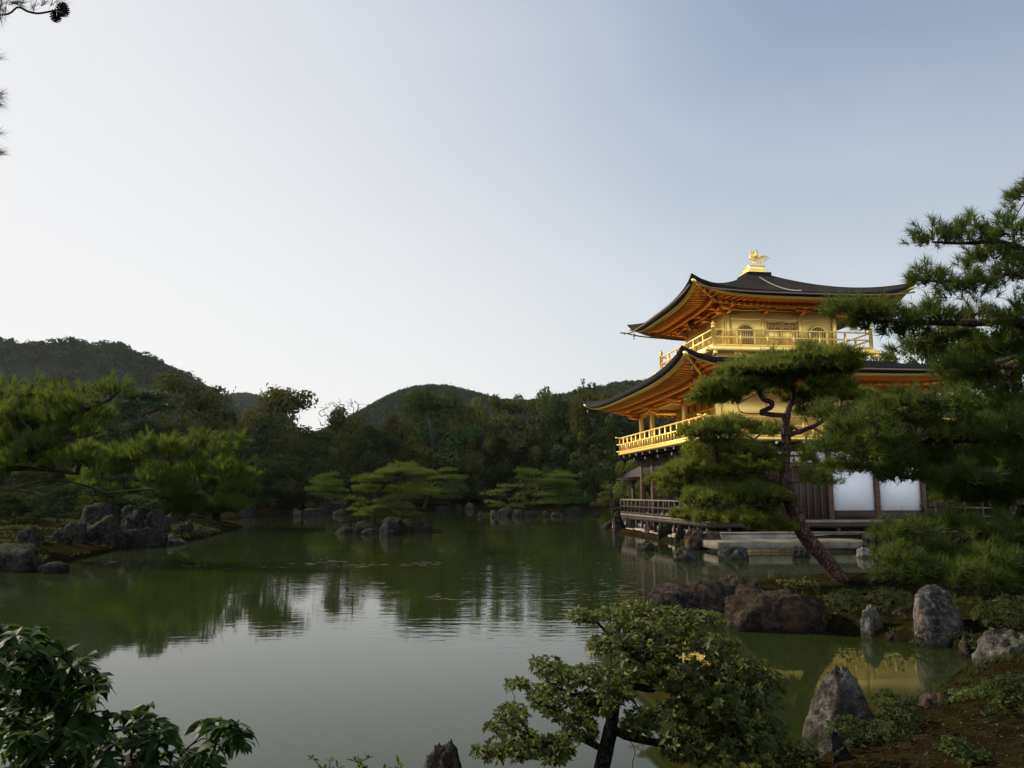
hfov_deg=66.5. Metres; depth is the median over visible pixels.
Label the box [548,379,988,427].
hill forest
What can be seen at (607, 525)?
rock
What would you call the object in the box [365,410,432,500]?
broadleaf tree
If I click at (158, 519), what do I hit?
rock
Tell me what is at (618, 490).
broadleaf tree
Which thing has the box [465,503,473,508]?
rock
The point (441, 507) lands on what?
rock
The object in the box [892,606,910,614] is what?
rock
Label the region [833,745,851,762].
rock
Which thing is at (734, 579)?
rock
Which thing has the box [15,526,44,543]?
rock
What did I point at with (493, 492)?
clipped pine
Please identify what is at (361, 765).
seedling
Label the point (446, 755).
rock
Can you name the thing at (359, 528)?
rock
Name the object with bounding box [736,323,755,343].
window
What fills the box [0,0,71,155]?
overhanging pine
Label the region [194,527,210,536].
rock
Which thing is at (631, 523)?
rock
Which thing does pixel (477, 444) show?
broadleaf tree
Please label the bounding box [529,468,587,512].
clipped pine
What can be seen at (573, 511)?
rock
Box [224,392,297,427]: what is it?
hill forest
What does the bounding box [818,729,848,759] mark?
rock
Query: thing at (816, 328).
window
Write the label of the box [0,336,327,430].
hill forest
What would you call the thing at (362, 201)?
sky
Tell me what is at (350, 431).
bare tree
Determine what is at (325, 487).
clipped pine
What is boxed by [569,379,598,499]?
spiky conifer
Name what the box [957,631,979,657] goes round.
rock
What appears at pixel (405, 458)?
broadleaf tree
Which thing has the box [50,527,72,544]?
rock
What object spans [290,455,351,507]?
broadleaf tree
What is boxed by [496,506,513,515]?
rock
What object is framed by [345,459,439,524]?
clipped pine
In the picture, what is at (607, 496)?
shore bush
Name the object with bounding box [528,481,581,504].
broadleaf tree
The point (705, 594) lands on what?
rock
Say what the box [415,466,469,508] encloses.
clipped pine
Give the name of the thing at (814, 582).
shrub
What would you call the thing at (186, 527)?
rock
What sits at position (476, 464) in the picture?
broadleaf tree
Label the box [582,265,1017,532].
pavilion
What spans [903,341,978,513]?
broadleaf tree
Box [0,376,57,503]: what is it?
broadleaf tree
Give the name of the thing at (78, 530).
rock
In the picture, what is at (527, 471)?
clipped pine
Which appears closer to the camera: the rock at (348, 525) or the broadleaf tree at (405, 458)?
the rock at (348, 525)
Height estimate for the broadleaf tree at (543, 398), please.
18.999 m
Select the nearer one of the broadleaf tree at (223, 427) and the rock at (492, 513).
the rock at (492, 513)
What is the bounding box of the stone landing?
[701,538,863,551]
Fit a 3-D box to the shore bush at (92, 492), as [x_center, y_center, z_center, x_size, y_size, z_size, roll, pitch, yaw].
[-23.639,6.906,45.589,3.157,2.123,4.042,6,-10,-39]
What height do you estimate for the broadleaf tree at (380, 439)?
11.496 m
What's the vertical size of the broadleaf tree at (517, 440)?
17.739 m
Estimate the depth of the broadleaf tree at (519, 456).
118.37 m
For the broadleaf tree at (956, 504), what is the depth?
47.16 m
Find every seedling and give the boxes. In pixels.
[307,754,344,767]
[346,752,373,767]
[383,755,403,767]
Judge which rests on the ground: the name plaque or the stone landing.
the stone landing
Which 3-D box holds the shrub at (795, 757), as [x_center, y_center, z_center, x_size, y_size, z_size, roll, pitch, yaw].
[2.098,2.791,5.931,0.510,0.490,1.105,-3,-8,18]
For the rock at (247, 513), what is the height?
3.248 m
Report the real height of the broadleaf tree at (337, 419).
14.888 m
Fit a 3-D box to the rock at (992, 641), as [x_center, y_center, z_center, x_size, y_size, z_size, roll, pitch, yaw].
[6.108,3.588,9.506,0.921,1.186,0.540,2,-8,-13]
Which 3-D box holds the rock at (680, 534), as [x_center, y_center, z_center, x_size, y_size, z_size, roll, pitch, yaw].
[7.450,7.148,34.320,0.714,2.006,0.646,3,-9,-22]
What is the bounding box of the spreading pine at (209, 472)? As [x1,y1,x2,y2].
[60,424,265,520]
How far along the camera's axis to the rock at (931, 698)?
7.21 m
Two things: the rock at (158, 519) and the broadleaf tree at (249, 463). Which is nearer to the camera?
the rock at (158, 519)
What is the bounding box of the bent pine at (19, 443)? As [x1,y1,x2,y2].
[0,363,153,499]
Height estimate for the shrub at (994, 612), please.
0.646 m
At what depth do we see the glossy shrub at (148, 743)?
3.76 m
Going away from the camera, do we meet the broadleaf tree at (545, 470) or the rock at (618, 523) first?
the rock at (618, 523)
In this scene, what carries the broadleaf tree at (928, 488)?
on the ground
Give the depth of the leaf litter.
6.16 m
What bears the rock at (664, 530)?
on the ground
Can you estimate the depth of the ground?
12.87 m
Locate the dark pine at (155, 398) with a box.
[106,388,179,486]
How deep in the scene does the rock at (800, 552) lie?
26.55 m
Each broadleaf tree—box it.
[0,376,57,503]
[0,430,76,494]
[39,373,114,483]
[44,421,126,497]
[88,393,146,483]
[121,419,201,488]
[134,370,235,476]
[196,409,245,491]
[196,447,260,497]
[208,419,244,488]
[238,383,329,502]
[242,412,294,507]
[253,459,301,507]
[283,424,333,506]
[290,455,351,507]
[320,404,377,503]
[334,440,392,508]
[347,424,406,491]
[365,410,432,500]
[373,446,429,503]
[398,383,479,503]
[418,432,488,500]
[437,399,480,474]
[450,443,486,502]
[459,465,515,503]
[460,397,501,501]
[473,436,518,500]
[482,393,523,500]
[493,394,549,503]
[498,440,553,502]
[519,443,558,503]
[522,386,565,476]
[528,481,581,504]
[537,393,592,503]
[539,423,597,504]
[567,457,611,503]
[569,384,618,505]
[578,419,639,505]
[598,413,646,490]
[612,460,650,504]
[635,419,680,494]
[646,486,677,509]
[866,351,900,362]
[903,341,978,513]
[922,414,933,500]
[926,424,977,511]
[947,443,1022,515]
[950,327,997,469]
[990,327,1023,463]
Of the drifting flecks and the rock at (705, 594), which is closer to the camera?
the rock at (705, 594)
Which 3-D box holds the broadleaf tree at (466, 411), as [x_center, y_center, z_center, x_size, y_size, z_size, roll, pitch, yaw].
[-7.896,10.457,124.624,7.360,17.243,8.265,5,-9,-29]
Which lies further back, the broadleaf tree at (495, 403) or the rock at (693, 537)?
the broadleaf tree at (495, 403)
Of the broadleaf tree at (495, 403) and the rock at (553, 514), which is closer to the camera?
the rock at (553, 514)
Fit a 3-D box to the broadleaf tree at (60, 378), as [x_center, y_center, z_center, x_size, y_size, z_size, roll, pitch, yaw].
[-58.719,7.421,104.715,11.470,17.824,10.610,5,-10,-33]
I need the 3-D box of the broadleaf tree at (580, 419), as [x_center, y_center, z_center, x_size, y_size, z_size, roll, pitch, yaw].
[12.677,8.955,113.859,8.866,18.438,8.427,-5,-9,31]
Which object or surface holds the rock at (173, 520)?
on the ground
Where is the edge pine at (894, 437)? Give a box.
[793,173,1023,590]
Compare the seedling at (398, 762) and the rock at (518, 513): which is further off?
the rock at (518, 513)
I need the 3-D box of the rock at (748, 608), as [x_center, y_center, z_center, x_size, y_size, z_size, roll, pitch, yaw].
[4.307,4.178,12.603,1.794,1.809,0.930,-1,-8,10]
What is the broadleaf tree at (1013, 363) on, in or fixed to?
on the ground
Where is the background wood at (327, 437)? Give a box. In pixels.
[2,422,669,489]
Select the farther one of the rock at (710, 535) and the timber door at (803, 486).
the timber door at (803, 486)
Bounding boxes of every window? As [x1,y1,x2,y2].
[715,327,722,342]
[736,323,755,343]
[809,325,827,345]
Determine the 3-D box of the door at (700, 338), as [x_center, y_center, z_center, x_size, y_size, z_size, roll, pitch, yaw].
[9.955,-1.980,40.847,0.051,1.380,0.770,1,-8,-7]
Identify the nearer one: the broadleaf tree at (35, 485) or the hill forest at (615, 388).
the broadleaf tree at (35, 485)
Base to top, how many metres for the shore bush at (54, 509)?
2.087 m
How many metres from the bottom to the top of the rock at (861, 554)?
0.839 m
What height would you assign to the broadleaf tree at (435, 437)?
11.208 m
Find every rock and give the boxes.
[0,542,43,572]
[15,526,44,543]
[37,561,68,573]
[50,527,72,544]
[64,521,86,542]
[79,502,121,526]
[87,514,125,549]
[120,505,141,525]
[121,509,144,529]
[123,527,167,547]
[144,508,170,530]
[167,513,178,524]
[168,534,188,543]
[173,519,194,534]
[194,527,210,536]
[239,505,252,517]
[293,508,301,515]
[304,507,325,515]
[321,496,347,513]
[333,509,344,515]
[335,527,352,532]
[340,523,352,526]
[352,520,371,531]
[354,523,373,533]
[361,528,379,534]
[379,516,404,535]
[403,519,416,526]
[414,520,432,533]
[423,739,461,767]
[434,506,448,508]
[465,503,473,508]
[490,510,495,516]
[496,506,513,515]
[512,509,523,516]
[523,511,534,516]
[542,511,548,516]
[551,512,563,516]
[565,506,582,515]
[601,519,612,528]
[613,510,624,532]
[627,519,639,527]
[637,541,654,549]
[644,522,656,532]
[646,578,735,612]
[657,524,672,540]
[673,546,698,560]
[674,524,685,543]
[684,527,703,549]
[702,531,720,548]
[718,545,748,559]
[718,573,761,589]
[724,584,831,632]
[792,545,810,557]
[802,664,875,739]
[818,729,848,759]
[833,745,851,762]
[855,547,871,557]
[860,604,882,637]
[862,530,888,549]
[883,631,894,640]
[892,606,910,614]
[913,584,964,647]
[918,690,952,705]
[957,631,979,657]
[971,628,1023,662]
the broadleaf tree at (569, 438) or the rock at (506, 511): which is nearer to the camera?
the rock at (506, 511)
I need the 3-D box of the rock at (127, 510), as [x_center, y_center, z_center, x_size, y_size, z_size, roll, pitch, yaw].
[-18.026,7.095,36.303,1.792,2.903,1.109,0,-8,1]
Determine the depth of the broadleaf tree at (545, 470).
116.59 m
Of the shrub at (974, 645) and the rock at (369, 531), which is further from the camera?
the rock at (369, 531)
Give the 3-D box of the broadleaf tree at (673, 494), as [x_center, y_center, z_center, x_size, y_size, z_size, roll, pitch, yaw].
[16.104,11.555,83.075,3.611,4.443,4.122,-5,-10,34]
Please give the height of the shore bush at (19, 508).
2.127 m
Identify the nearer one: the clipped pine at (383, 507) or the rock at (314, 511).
the clipped pine at (383, 507)
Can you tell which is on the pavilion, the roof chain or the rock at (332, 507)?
the roof chain
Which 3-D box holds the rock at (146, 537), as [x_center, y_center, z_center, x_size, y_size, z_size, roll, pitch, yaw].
[-15.126,7.065,32.050,1.391,2.372,1.506,-1,-8,6]
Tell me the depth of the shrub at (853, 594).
12.99 m
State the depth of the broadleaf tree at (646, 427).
104.17 m
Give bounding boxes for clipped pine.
[303,470,349,510]
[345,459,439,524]
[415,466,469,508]
[479,483,511,506]
[505,466,543,510]
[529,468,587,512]
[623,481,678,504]
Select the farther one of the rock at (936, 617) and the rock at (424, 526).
the rock at (424, 526)
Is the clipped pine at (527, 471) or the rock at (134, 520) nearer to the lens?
the rock at (134, 520)
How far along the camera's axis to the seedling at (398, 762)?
4.36 m
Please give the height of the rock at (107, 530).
3.227 m
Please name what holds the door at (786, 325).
in the pavilion
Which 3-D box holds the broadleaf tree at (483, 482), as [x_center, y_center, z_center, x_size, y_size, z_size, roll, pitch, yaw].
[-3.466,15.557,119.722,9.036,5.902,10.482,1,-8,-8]
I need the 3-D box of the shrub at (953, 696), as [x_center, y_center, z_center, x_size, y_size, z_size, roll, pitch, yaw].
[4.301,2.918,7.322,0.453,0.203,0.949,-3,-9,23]
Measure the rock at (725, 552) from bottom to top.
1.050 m
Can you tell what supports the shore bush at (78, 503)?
on the ground
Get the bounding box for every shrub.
[0,623,121,767]
[51,701,258,767]
[754,727,823,767]
[775,576,819,588]
[822,586,912,614]
[824,688,924,751]
[909,625,963,644]
[932,733,990,767]
[948,682,986,702]
[958,628,988,649]
[968,593,1023,628]
[978,671,1023,707]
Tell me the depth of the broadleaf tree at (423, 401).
119.48 m
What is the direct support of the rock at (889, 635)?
on the ground
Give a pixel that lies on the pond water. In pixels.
(378, 651)
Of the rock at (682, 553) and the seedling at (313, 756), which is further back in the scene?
the rock at (682, 553)
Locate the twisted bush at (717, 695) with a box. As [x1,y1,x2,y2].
[468,598,793,767]
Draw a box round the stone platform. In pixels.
[612,521,953,538]
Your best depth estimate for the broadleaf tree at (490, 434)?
122.04 m
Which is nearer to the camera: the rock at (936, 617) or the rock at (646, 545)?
the rock at (936, 617)
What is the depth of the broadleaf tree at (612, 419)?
107.90 m
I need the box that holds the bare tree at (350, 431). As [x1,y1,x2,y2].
[318,398,369,463]
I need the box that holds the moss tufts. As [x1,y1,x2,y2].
[0,509,1023,767]
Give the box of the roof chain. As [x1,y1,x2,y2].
[759,277,801,290]
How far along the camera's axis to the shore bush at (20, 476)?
50.83 m
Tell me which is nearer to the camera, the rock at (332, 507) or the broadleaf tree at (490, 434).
the rock at (332, 507)
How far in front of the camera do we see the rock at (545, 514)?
74.25 m
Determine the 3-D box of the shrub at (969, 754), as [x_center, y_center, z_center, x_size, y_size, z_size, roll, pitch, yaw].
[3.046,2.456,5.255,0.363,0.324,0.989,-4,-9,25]
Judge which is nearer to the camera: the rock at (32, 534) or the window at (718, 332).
the rock at (32, 534)
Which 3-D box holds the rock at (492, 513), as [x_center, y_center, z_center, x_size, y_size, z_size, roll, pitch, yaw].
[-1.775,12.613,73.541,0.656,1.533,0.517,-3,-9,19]
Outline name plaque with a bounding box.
[687,319,695,330]
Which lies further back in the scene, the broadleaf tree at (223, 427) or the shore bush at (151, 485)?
the broadleaf tree at (223, 427)
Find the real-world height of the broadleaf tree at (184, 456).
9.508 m
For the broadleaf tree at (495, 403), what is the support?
on the ground
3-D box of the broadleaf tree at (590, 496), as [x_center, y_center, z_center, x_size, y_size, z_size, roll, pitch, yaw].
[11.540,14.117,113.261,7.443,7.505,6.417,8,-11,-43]
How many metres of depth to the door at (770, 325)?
37.97 m
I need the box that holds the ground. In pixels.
[0,350,1023,767]
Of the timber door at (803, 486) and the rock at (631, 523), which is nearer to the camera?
the timber door at (803, 486)
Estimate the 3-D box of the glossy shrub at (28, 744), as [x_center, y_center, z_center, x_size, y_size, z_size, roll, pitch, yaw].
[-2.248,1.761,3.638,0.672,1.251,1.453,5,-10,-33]
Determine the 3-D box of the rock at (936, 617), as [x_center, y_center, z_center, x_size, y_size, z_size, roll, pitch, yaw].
[6.237,3.917,11.319,0.959,1.970,0.714,0,-8,2]
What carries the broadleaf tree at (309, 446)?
on the ground
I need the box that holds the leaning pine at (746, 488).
[641,336,886,581]
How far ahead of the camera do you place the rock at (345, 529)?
43.10 m
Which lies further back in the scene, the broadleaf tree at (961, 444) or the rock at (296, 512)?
the rock at (296, 512)
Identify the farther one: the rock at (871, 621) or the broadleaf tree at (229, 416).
the broadleaf tree at (229, 416)
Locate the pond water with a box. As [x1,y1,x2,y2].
[0,509,973,767]
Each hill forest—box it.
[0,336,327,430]
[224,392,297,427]
[310,383,556,435]
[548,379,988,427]
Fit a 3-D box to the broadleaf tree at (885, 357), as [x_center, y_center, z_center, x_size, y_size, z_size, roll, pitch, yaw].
[28.584,3.771,61.635,6.948,13.505,6.186,-7,-11,42]
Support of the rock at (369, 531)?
in the pond water
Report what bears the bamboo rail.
on the ground
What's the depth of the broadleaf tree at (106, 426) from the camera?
78.79 m
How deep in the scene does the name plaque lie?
40.47 m
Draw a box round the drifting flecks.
[107,560,599,599]
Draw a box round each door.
[699,332,703,349]
[704,329,710,346]
[766,321,782,344]
[772,467,828,519]
[782,321,797,344]
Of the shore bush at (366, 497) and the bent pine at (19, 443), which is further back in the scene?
the shore bush at (366, 497)
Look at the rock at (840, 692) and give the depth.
6.95 m
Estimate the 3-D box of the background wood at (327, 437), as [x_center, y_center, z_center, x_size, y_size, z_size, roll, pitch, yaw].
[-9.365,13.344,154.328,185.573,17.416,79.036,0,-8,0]
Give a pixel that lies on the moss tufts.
(944, 683)
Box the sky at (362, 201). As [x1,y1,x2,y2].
[0,0,1023,430]
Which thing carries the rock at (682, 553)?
in the pond water
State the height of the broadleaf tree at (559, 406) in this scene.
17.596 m
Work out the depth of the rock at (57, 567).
21.32 m
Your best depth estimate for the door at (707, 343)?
40.04 m
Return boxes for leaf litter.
[762,572,1023,767]
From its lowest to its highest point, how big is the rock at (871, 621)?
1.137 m
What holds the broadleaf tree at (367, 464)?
on the ground
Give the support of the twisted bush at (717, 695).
on the ground
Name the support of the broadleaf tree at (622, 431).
on the ground
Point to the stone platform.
(725, 534)
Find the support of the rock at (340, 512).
in the pond water
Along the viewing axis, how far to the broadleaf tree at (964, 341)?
60.65 m
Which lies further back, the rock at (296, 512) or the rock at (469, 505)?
the rock at (469, 505)
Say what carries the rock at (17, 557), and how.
on the ground
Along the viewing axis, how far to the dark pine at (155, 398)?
79.75 m
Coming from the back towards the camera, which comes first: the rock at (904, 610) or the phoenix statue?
the phoenix statue
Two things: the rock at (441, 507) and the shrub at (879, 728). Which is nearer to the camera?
the shrub at (879, 728)
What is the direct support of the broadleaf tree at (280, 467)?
on the ground
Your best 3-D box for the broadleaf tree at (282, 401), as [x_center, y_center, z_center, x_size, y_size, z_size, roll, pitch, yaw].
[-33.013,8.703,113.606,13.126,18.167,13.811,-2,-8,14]
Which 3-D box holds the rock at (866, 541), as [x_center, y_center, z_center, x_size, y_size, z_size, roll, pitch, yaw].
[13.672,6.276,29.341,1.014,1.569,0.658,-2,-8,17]
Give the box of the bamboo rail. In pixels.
[928,495,1023,522]
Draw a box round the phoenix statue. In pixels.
[749,249,768,264]
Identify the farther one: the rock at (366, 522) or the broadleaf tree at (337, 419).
the broadleaf tree at (337, 419)
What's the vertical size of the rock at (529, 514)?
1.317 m
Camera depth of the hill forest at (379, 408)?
751.92 m
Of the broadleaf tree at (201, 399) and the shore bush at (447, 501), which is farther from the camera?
the shore bush at (447, 501)
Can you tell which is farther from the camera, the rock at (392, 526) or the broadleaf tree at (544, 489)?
the broadleaf tree at (544, 489)
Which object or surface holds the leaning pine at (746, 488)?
on the ground
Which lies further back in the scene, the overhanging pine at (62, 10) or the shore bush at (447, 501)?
the shore bush at (447, 501)
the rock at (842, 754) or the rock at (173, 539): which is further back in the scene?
the rock at (173, 539)
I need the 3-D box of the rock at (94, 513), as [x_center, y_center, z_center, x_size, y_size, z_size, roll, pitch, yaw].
[-18.501,6.640,34.937,1.963,2.691,1.326,-2,-8,12]
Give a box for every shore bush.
[0,466,74,515]
[0,486,39,520]
[21,484,85,522]
[50,465,122,512]
[71,484,133,512]
[115,490,170,519]
[119,473,165,510]
[349,488,395,502]
[412,481,470,504]
[590,484,635,507]
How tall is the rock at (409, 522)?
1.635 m
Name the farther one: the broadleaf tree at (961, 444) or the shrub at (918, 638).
the broadleaf tree at (961, 444)
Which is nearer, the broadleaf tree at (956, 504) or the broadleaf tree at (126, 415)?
the broadleaf tree at (956, 504)
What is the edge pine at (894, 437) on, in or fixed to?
on the ground
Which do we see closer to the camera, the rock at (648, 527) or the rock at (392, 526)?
the rock at (648, 527)
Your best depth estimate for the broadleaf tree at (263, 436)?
93.28 m
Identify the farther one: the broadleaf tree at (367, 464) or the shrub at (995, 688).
the broadleaf tree at (367, 464)
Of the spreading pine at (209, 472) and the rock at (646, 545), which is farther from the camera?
the spreading pine at (209, 472)
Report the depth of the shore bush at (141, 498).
47.07 m
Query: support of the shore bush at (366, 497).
on the ground

